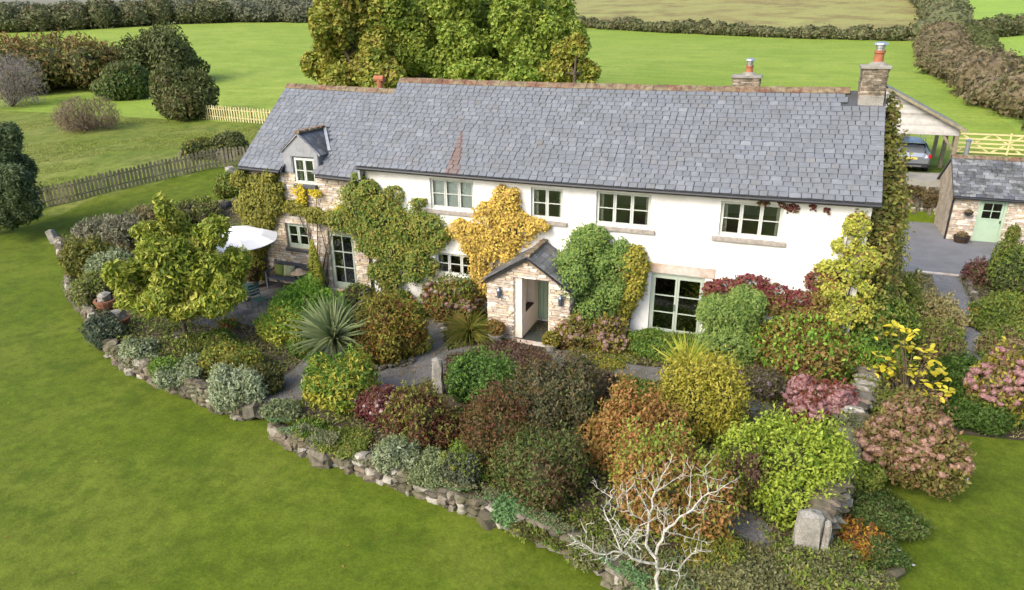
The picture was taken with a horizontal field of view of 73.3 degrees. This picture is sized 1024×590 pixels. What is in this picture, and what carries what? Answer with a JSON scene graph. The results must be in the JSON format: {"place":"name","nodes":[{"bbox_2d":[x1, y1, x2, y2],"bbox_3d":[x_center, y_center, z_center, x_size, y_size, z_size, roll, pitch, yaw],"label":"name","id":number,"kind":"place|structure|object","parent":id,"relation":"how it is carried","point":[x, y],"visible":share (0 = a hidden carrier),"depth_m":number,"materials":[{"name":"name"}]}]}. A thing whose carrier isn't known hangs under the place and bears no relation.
{"place":"outdoors","nodes":[
{"label":"outdoors","id":0,"kind":"place"},
{"bbox_2d":[188,279,340,329],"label":"patio","id":1,"kind":"structure","parent":0,"point":[249,313],"depth_m":23.57,"materials":[{"name":"stone"}]},
{"bbox_2d":[216,225,276,302],"bbox_3d":[-9.588,-1.101,23.872,3.038,2.820,3.038,8,23,20],"label":"garden parasol","id":2,"kind":"object","parent":1,"relation":"on","point":[249,237],"visible":0.45,"depth_m":23.12,"materials":[{"name":"white fabric"}]},
{"bbox_2d":[64,201,852,589],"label":"garden soil","id":3,"kind":"structure","parent":0,"point":[382,435],"depth_m":17.24,"materials":[{"name":"brown soil"}]},
{"bbox_2d":[56,234,116,277],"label":"shrub","id":4,"kind":"object","parent":3,"relation":"on","point":[73,258],"visible":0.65,"depth_m":26.55,"materials":[{"name":"green plant"}]},
{"bbox_2d":[63,270,114,308],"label":"shrub","id":5,"kind":"object","parent":3,"relation":"on","point":[88,289],"visible":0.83,"depth_m":23.89,"materials":[{"name":"green plant"}]},
{"bbox_2d":[78,308,130,350],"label":"juniper bush","id":6,"kind":"object","parent":3,"relation":"on","point":[98,328],"visible":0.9,"depth_m":21.34,"materials":[{"name":"green plant"}]},
{"bbox_2d":[70,209,148,247],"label":"lavender bush","id":7,"kind":"object","parent":3,"relation":"on","point":[111,228],"visible":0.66,"depth_m":30.02,"materials":[{"name":"grey plant"}]},
{"bbox_2d":[100,191,253,335],"bbox_3d":[-9.744,-0.686,20.745,4.887,4.796,3.317,2,22,6],"label":"laurel tree","id":8,"kind":"object","parent":3,"relation":"on","point":[151,279],"visible":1,"depth_m":19.90,"materials":[{"name":"green plant"}]},
{"bbox_2d":[169,331,243,360],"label":"shrub","id":9,"kind":"object","parent":3,"relation":"on","point":[195,343],"visible":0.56,"depth_m":20.01,"materials":[{"name":"green plant"}]},
{"bbox_2d":[198,340,267,374],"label":"shrub","id":10,"kind":"object","parent":3,"relation":"on","point":[230,352],"visible":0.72,"depth_m":19.11,"materials":[{"name":"green plant"}]},
{"bbox_2d":[203,360,268,412],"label":"lavender bush","id":11,"kind":"object","parent":3,"relation":"on","point":[227,386],"visible":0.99,"depth_m":17.67,"materials":[{"name":"plant"}]},
{"bbox_2d":[252,298,315,347],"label":"variegated shrub","id":12,"kind":"object","parent":3,"relation":"on","point":[271,326],"visible":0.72,"depth_m":20.81,"materials":[{"name":"green plant"}]},
{"bbox_2d":[268,272,350,316],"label":"leafy shrub","id":13,"kind":"object","parent":3,"relation":"on","point":[300,292],"visible":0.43,"depth_m":22.50,"materials":[{"name":"green plant"}]},
{"bbox_2d":[284,287,373,364],"bbox_3d":[-5.157,0.895,19.686,2.762,2.163,2.940,8,23,20],"label":"cordyline","id":14,"kind":"object","parent":3,"relation":"on","point":[325,327],"visible":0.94,"depth_m":19.39,"materials":[{"name":"green plant"}]},
{"bbox_2d":[298,342,383,416],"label":"yellow leaf shrub","id":15,"kind":"object","parent":3,"relation":"on","point":[331,384],"visible":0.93,"depth_m":17.25,"materials":[{"name":"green plant"}]},
{"bbox_2d":[310,425,376,458],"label":"shrub","id":16,"kind":"object","parent":3,"relation":"on","point":[345,448],"visible":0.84,"depth_m":15.82,"materials":[{"name":"green plant"}]},
{"bbox_2d":[347,383,400,430],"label":"sedum clump","id":17,"kind":"object","parent":3,"relation":"on","point":[371,406],"visible":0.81,"depth_m":16.69,"materials":[{"name":"pink plant"}]},
{"bbox_2d":[340,283,430,364],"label":"pieris shrub","id":18,"kind":"object","parent":3,"relation":"on","point":[391,336],"visible":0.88,"depth_m":19.66,"materials":[{"name":"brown plant"}]},
{"bbox_2d":[369,431,424,475],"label":"cushion plant","id":19,"kind":"object","parent":3,"relation":"on","point":[393,450],"visible":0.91,"depth_m":15.03,"materials":[{"name":"green plant"}]},
{"bbox_2d":[379,376,469,452],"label":"heather bush","id":20,"kind":"object","parent":3,"relation":"on","point":[425,418],"visible":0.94,"depth_m":15.68,"materials":[{"name":"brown plant"}]},
{"bbox_2d":[418,269,486,325],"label":"hydrangea","id":21,"kind":"object","parent":3,"relation":"on","point":[442,296],"visible":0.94,"depth_m":22.22,"materials":[{"name":"green plant"}]},
{"bbox_2d":[61,200,850,589],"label":"ground cover","id":22,"kind":"object","parent":3,"relation":"on","point":[191,321],"visible":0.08,"depth_m":19.60,"materials":[{"name":"green plant"}]},
{"bbox_2d":[439,447,483,493],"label":"heather bush","id":23,"kind":"object","parent":3,"relation":"on","point":[462,467],"visible":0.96,"depth_m":14.31,"materials":[{"name":"green plant"}]},
{"bbox_2d":[431,307,509,351],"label":"arching grass","id":24,"kind":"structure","parent":3,"relation":"on","point":[475,328],"depth_m":21.12,"materials":[{"name":"green plant"}]},
{"bbox_2d":[444,344,519,407],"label":"laurel shrub","id":25,"kind":"object","parent":3,"relation":"on","point":[467,374],"visible":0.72,"depth_m":17.27,"materials":[{"name":"green plant"}]},
{"bbox_2d":[457,375,538,486],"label":"heather bush","id":26,"kind":"object","parent":3,"relation":"on","point":[486,424],"visible":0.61,"depth_m":14.68,"materials":[{"name":"brown plant"}]},
{"bbox_2d":[443,338,553,381],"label":"heather bush","id":27,"kind":"object","parent":3,"relation":"on","point":[507,345],"visible":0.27,"depth_m":20.17,"materials":[{"name":"red plant"}]},
{"bbox_2d":[482,415,593,513],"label":"escallonia bush","id":28,"kind":"object","parent":3,"relation":"on","point":[546,472],"visible":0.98,"depth_m":13.64,"materials":[{"name":"green plant"}]},
{"bbox_2d":[489,339,603,447],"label":"escallonia bush","id":29,"kind":"object","parent":3,"relation":"on","point":[554,396],"visible":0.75,"depth_m":15.44,"materials":[{"name":"green plant"}]},
{"bbox_2d":[557,308,632,354],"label":"hydrangea","id":30,"kind":"object","parent":3,"relation":"on","point":[605,335],"visible":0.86,"depth_m":20.17,"materials":[{"name":"pink plant"}]},
{"bbox_2d":[565,507,648,572],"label":"shrub","id":31,"kind":"object","parent":3,"relation":"on","point":[582,560],"visible":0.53,"depth_m":12.91,"materials":[{"name":"green plant"}]},
{"bbox_2d":[571,364,699,476],"bbox_3d":[2.542,2.731,14.752,2.847,2.333,2.013,8,23,20],"label":"azalea bush","id":32,"kind":"object","parent":3,"relation":"on","point":[600,437],"visible":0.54,"depth_m":14.64,"materials":[{"name":"orange plant"}]},
{"bbox_2d":[619,325,682,363],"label":"fern clump","id":33,"kind":"object","parent":3,"relation":"on","point":[643,341],"visible":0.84,"depth_m":20.14,"materials":[{"name":"green plant"}]},
{"bbox_2d":[566,451,737,589],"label":"bare tree","id":34,"kind":"object","parent":3,"relation":"on","point":[655,563],"visible":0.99,"depth_m":11.61,"materials":[{"name":"white plant"}]},
{"bbox_2d":[613,539,698,589],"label":"shrub","id":35,"kind":"object","parent":3,"relation":"on","point":[650,586],"visible":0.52,"depth_m":12.15,"materials":[{"name":"green plant"}]},
{"bbox_2d":[606,415,750,543],"bbox_3d":[3.137,3.430,13.098,2.765,2.234,2.264,8,23,20],"label":"azalea bush","id":36,"kind":"object","parent":3,"relation":"on","point":[634,456],"visible":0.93,"depth_m":12.73,"materials":[{"name":"orange plant"}]},
{"bbox_2d":[654,342,754,447],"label":"dome bush","id":37,"kind":"object","parent":3,"relation":"on","point":[716,399],"visible":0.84,"depth_m":15.43,"materials":[{"name":"yellow plant"}]},
{"bbox_2d":[674,527,747,580],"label":"shrub","id":38,"kind":"object","parent":3,"relation":"on","point":[715,546],"visible":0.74,"depth_m":12.36,"materials":[{"name":"green plant"}]},
{"bbox_2d":[682,534,806,589],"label":"shrub","id":39,"kind":"object","parent":3,"relation":"on","point":[752,574],"visible":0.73,"depth_m":11.97,"materials":[{"name":"green plant"}]},
{"bbox_2d":[720,434,785,513],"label":"heather bush","id":40,"kind":"object","parent":3,"relation":"on","point":[752,470],"visible":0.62,"depth_m":13.48,"materials":[{"name":"brown plant"}]},
{"bbox_2d":[736,363,789,402],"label":"hydrangea","id":41,"kind":"object","parent":3,"relation":"on","point":[769,386],"visible":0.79,"depth_m":17.75,"materials":[{"name":"brown plant"}]},
{"bbox_2d":[708,403,867,535],"bbox_3d":[5.611,3.136,13.776,2.748,2.242,2.634,-18,27,-37],"label":"choisya bush","id":42,"kind":"object","parent":3,"relation":"on","point":[805,467],"visible":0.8,"depth_m":13.34,"materials":[{"name":"green plant"}]},
{"bbox_2d":[791,509,824,552],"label":"granite pillar","id":43,"kind":"structure","parent":3,"relation":"on","point":[808,528],"depth_m":12.30,"materials":[{"name":"grey stone"}]},
{"bbox_2d":[750,310,867,384],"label":"leafy shrub","id":44,"kind":"object","parent":3,"relation":"on","point":[787,349],"visible":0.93,"depth_m":18.23,"materials":[{"name":"green plant"}]},
{"bbox_2d":[782,369,860,427],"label":"hydrangea","id":45,"kind":"object","parent":3,"relation":"on","point":[812,395],"visible":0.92,"depth_m":16.33,"materials":[{"name":"pink plant"}]},
{"bbox_2d":[771,539,900,589],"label":"leafy shrub","id":46,"kind":"object","parent":3,"relation":"on","point":[833,567],"visible":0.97,"depth_m":11.97,"materials":[{"name":"green plant"}]},
{"bbox_2d":[835,514,889,563],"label":"fern clump","id":47,"kind":"object","parent":3,"relation":"on","point":[851,534],"visible":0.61,"depth_m":12.89,"materials":[{"name":"orange plant"}]},
{"bbox_2d":[846,483,935,542],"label":"shrub","id":48,"kind":"object","parent":3,"relation":"on","point":[881,508],"visible":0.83,"depth_m":13.55,"materials":[{"name":"green plant"}]},
{"bbox_2d":[884,291,922,357],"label":"leafy shrub","id":49,"kind":"object","parent":3,"relation":"on","point":[904,318],"visible":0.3,"depth_m":19.45,"materials":[{"name":"green plant"}]},
{"bbox_2d":[851,384,977,501],"bbox_3d":[8.515,3.014,14.682,2.458,2.214,1.737,14,26,33],"label":"hydrangea","id":50,"kind":"object","parent":3,"relation":"on","point":[911,442],"visible":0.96,"depth_m":14.33,"materials":[{"name":"pink plant"}]},
{"bbox_2d":[0,0,1023,589],"bbox_3d":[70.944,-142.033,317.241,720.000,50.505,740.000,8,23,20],"label":"ground","id":51,"kind":"structure","parent":0,"point":[112,476],"depth_m":16.77,"materials":[{"name":"green plant"}]},
{"bbox_2d":[0,120,44,231],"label":"conifer","id":52,"kind":"object","parent":51,"relation":"on","point":[21,202],"visible":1,"depth_m":30.85,"materials":[{"name":"green plant"}]},
{"bbox_2d":[0,50,47,107],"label":"bare bush","id":53,"kind":"object","parent":51,"relation":"on","point":[8,97],"visible":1,"depth_m":63.41,"materials":[{"name":"grey plant"}]},
{"bbox_2d":[0,27,123,92],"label":"hedge bush","id":54,"kind":"object","parent":51,"relation":"on","point":[67,62],"visible":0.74,"depth_m":69.54,"materials":[{"name":"green plant"}]},
{"bbox_2d":[50,95,121,133],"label":"bare bush","id":55,"kind":"object","parent":51,"relation":"on","point":[84,123],"visible":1,"depth_m":51.83,"materials":[{"name":"brown plant"}]},
{"bbox_2d":[0,0,233,32],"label":"field hedge","id":56,"kind":"object","parent":51,"relation":"on","point":[89,14],"visible":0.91,"depth_m":137.67,"materials":[{"name":"green plant"}]},
{"bbox_2d":[89,58,151,100],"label":"hedge bush","id":57,"kind":"object","parent":51,"relation":"on","point":[124,80],"visible":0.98,"depth_m":64.44,"materials":[{"name":"green plant"}]},
{"bbox_2d":[17,115,259,196],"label":"rough grass tussocks","id":58,"kind":"object","parent":51,"relation":"on","point":[112,150],"visible":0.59,"depth_m":47.41,"materials":[{"name":"green plant"}]},
{"bbox_2d":[37,145,249,206],"bbox_3d":[-21.286,-6.221,37.968,14.156,2.908,1.250,-16,26,-34],"label":"picket fence","id":59,"kind":"object","parent":51,"relation":"on","point":[139,169],"visible":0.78,"depth_m":38.35,"materials":[{"name":"wood"}]},
{"bbox_2d":[114,18,209,79],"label":"hedge bush","id":60,"kind":"object","parent":51,"relation":"on","point":[152,48],"visible":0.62,"depth_m":71.99,"materials":[{"name":"green plant"}]},
{"bbox_2d":[101,338,246,420],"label":"garden wall","id":61,"kind":"structure","parent":51,"relation":"on","point":[184,392],"depth_m":19.19,"materials":[{"name":"stone"}]},
{"bbox_2d":[148,62,219,122],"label":"hedge bush","id":62,"kind":"object","parent":51,"relation":"on","point":[175,93],"visible":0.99,"depth_m":54.44,"materials":[{"name":"green plant"}]},
{"bbox_2d":[229,0,312,22],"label":"field hedge","id":63,"kind":"object","parent":51,"relation":"on","point":[291,11],"visible":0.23,"depth_m":147.16,"materials":[{"name":"green plant"}]},
{"bbox_2d":[299,0,407,88],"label":"oak tree","id":64,"kind":"object","parent":51,"relation":"on","point":[351,46],"visible":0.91,"depth_m":54.99,"materials":[{"name":"green plant"}]},
{"bbox_2d":[372,0,449,78],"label":"oak tree","id":65,"kind":"object","parent":51,"relation":"on","point":[413,26],"visible":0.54,"depth_m":56.48,"materials":[{"name":"green plant"}]},
{"bbox_2d":[267,421,638,589],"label":"garden wall","id":66,"kind":"structure","parent":51,"relation":"on","point":[446,497],"depth_m":14.52,"materials":[{"name":"stone"}]},
{"bbox_2d":[406,443,447,490],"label":"cushion plant","id":67,"kind":"object","parent":66,"relation":"on","point":[427,469],"visible":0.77,"depth_m":14.60,"materials":[{"name":"green plant"}]},
{"bbox_2d":[267,416,610,559],"bbox_3d":[-2.053,3.816,14.826,9.084,0.496,0.708,12,25,29],"label":"wall creeper","id":68,"kind":"object","parent":66,"relation":"on","point":[317,437],"depth_m":14.29,"materials":[{"name":"green plant"}]},
{"bbox_2d":[504,505,587,552],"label":"shrub","id":69,"kind":"object","parent":66,"relation":"on","point":[524,529],"visible":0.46,"depth_m":13.30,"materials":[{"name":"green plant"}]},
{"bbox_2d":[423,0,514,79],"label":"oak tree","id":70,"kind":"object","parent":51,"relation":"on","point":[463,33],"visible":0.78,"depth_m":53.96,"materials":[{"name":"green plant"}]},
{"bbox_2d":[487,0,591,82],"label":"oak tree","id":71,"kind":"object","parent":51,"relation":"on","point":[529,33],"visible":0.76,"depth_m":51.97,"materials":[{"name":"green plant"}]},
{"bbox_2d":[237,41,891,346],"bbox_3d":[0.722,-3.804,23.389,20.551,9.020,8.024,8,23,20],"label":"farmhouse","id":72,"kind":"object","parent":51,"relation":"on","point":[678,182],"visible":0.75,"depth_m":20.95,"materials":[{"name":"white stone"}]},
{"bbox_2d":[228,168,285,281],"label":"climbing plant","id":73,"kind":"object","parent":72,"relation":"attached to","point":[257,204],"visible":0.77,"depth_m":24.62,"materials":[{"name":"green plant"}]},
{"bbox_2d":[326,178,454,291],"bbox_3d":[-4.234,-1.785,23.526,4.946,4.365,1.275,8,23,20],"label":"climbing plant","id":74,"kind":"object","parent":72,"relation":"attached to","point":[369,208],"visible":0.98,"depth_m":23.04,"materials":[{"name":"green plant"}]},
{"bbox_2d":[425,178,473,216],"bbox_3d":[-1.930,-3.173,22.257,1.890,1.150,0.270,8,23,20],"label":"window","id":75,"kind":"structure","parent":72,"relation":"in","point":[451,198],"depth_m":22.32,"materials":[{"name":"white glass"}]},
{"bbox_2d":[445,184,550,314],"bbox_3d":[-0.444,-1.356,22.137,3.569,4.521,0.963,8,23,20],"label":"climbing plant","id":76,"kind":"object","parent":72,"relation":"attached to","point":[473,245],"visible":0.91,"depth_m":21.66,"materials":[{"name":"yellow plant"}]},
{"bbox_2d":[550,221,637,332],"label":"climbing plant","id":77,"kind":"object","parent":72,"relation":"attached to","point":[587,250],"visible":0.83,"depth_m":20.38,"materials":[{"name":"green plant"}]},
{"bbox_2d":[575,243,651,334],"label":"climbing plant","id":78,"kind":"object","parent":72,"relation":"attached to","point":[635,288],"visible":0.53,"depth_m":20.41,"materials":[{"name":"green plant"}]},
{"bbox_2d":[594,191,654,234],"bbox_3d":[3.300,-2.467,20.415,1.970,1.170,0.320,8,23,20],"label":"window","id":79,"kind":"structure","parent":72,"relation":"in","point":[600,194],"depth_m":20.42,"materials":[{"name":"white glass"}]},
{"bbox_2d":[648,272,705,334],"bbox_3d":[4.957,0.373,20.852,1.580,2.100,0.130,8,23,20],"label":"window","id":80,"kind":"structure","parent":72,"relation":"in","point":[676,277],"depth_m":20.81,"materials":[{"name":"green paint"}]},
{"bbox_2d":[693,280,770,367],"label":"climbing plant","id":81,"kind":"object","parent":72,"relation":"attached to","point":[732,319],"visible":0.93,"depth_m":19.41,"materials":[{"name":"green plant"}]},
{"bbox_2d":[711,201,785,246],"bbox_3d":[6.653,-2.020,19.213,1.990,1.150,0.320,8,23,20],"label":"window","id":82,"kind":"structure","parent":72,"relation":"in","point":[725,204],"depth_m":19.22,"materials":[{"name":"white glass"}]},
{"bbox_2d":[699,264,844,328],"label":"climbing plant","id":83,"kind":"object","parent":72,"relation":"attached to","point":[765,287],"visible":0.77,"depth_m":19.29,"materials":[{"name":"red plant"}]},
{"bbox_2d":[811,208,882,335],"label":"climbing plant","id":84,"kind":"object","parent":72,"relation":"attached to","point":[868,255],"visible":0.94,"depth_m":18.39,"materials":[{"name":"yellow plant"}]},
{"bbox_2d":[848,273,895,357],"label":"climbing plant","id":85,"kind":"object","parent":72,"relation":"attached to","point":[871,339],"visible":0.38,"depth_m":18.89,"materials":[{"name":"green plant"}]},
{"bbox_2d":[850,91,914,351],"bbox_3d":[11.233,-1.830,20.958,2.150,8.400,6.928,8,23,20],"label":"climbing plant","id":86,"kind":"object","parent":72,"relation":"attached to","point":[889,225],"visible":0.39,"depth_m":19.49,"materials":[{"name":"green plant"}]},
{"bbox_2d":[533,30,601,82],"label":"oak tree","id":87,"kind":"object","parent":51,"relation":"on","point":[570,63],"visible":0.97,"depth_m":50.71,"materials":[{"name":"green plant"}]},
{"bbox_2d":[573,15,910,40],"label":"field hedge","id":88,"kind":"object","parent":51,"relation":"on","point":[811,31],"visible":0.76,"depth_m":114.33,"materials":[{"name":"green plant"}]},
{"bbox_2d":[806,366,881,545],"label":"dry stone wall","id":89,"kind":"structure","parent":51,"relation":"on","point":[830,509],"depth_m":13.57,"materials":[{"name":"stone"}]},
{"bbox_2d":[861,532,912,570],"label":"shrub","id":90,"kind":"object","parent":51,"relation":"on","point":[888,554],"visible":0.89,"depth_m":12.58,"materials":[{"name":"green plant"}]},
{"bbox_2d":[886,84,967,167],"bbox_3d":[21.473,-9.155,37.244,4.403,4.457,5.680,8,23,20],"label":"carport","id":91,"kind":"object","parent":51,"relation":"on","point":[915,118],"visible":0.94,"depth_m":34.78,"materials":[{"name":"beige wood"}]},
{"bbox_2d":[906,0,975,38],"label":"field hedge","id":92,"kind":"object","parent":51,"relation":"on","point":[952,11],"visible":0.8,"depth_m":101.94,"materials":[{"name":"green plant"}]},
{"bbox_2d":[897,221,1020,274],"bbox_3d":[20.303,-2.100,30.874,14.000,0.011,9.000,8,23,20],"label":"gravel court","id":93,"kind":"object","parent":51,"relation":"on","point":[932,250],"visible":0.26,"depth_m":30.54,"materials":[{"name":"grey gravel"}]},
{"bbox_2d":[911,19,1023,130],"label":"field hedge","id":94,"kind":"object","parent":51,"relation":"on","point":[992,78],"visible":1,"depth_m":56.71,"materials":[{"name":"brown plant"}]},
{"bbox_2d":[934,139,1023,244],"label":"outbuilding","id":95,"kind":"structure","parent":51,"relation":"on","point":[983,186],"depth_m":31.63,"materials":[{"name":"stone"}]},
{"bbox_2d":[294,345,778,422],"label":"gravel path","id":96,"kind":"structure","parent":0,"point":[409,374],"depth_m":19.17,"materials":[{"name":"grey gravel"}]},
{"bbox_2d":[887,272,1023,439],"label":"garden soil","id":97,"kind":"structure","parent":0,"point":[967,431],"depth_m":17.94,"materials":[{"name":"brown soil"}]},
{"bbox_2d":[866,319,957,403],"bbox_3d":[10.281,1.794,17.656,2.138,2.490,1.599,8,23,20],"label":"magnolia","id":98,"kind":"object","parent":97,"relation":"on","point":[889,372],"visible":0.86,"depth_m":17.50,"materials":[{"name":"yellow plant"}]},
{"bbox_2d":[906,315,968,365],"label":"leafy shrub","id":99,"kind":"object","parent":97,"relation":"on","point":[945,338],"visible":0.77,"depth_m":19.95,"materials":[{"name":"green plant"}]},
{"bbox_2d":[908,285,973,334],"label":"leafy shrub","id":100,"kind":"object","parent":97,"relation":"on","point":[941,307],"visible":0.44,"depth_m":21.64,"materials":[{"name":"green plant"}]},
{"bbox_2d":[925,348,990,393],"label":"grass bank shrub","id":101,"kind":"object","parent":97,"relation":"on","point":[957,369],"visible":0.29,"depth_m":18.32,"materials":[{"name":"green plant"}]},
{"bbox_2d":[935,387,1023,437],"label":"grass bank shrub","id":102,"kind":"object","parent":97,"relation":"on","point":[973,415],"visible":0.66,"depth_m":16.83,"materials":[{"name":"green plant"}]},
{"bbox_2d":[962,336,1023,427],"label":"hydrangea","id":103,"kind":"object","parent":97,"relation":"on","point":[996,377],"visible":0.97,"depth_m":16.73,"materials":[{"name":"pink plant"}]},
{"bbox_2d":[962,291,1023,331],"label":"leafy shrub","id":104,"kind":"object","parent":97,"relation":"on","point":[991,313],"visible":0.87,"depth_m":22.53,"materials":[{"name":"green plant"}]},
{"bbox_2d":[974,320,1023,361],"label":"shrub","id":105,"kind":"object","parent":97,"relation":"on","point":[1013,333],"visible":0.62,"depth_m":20.53,"materials":[{"name":"green plant"}]},
{"bbox_2d":[984,232,1023,295],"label":"leafy shrub","id":106,"kind":"object","parent":97,"relation":"on","point":[1005,268],"visible":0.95,"depth_m":25.00,"materials":[{"name":"green plant"}]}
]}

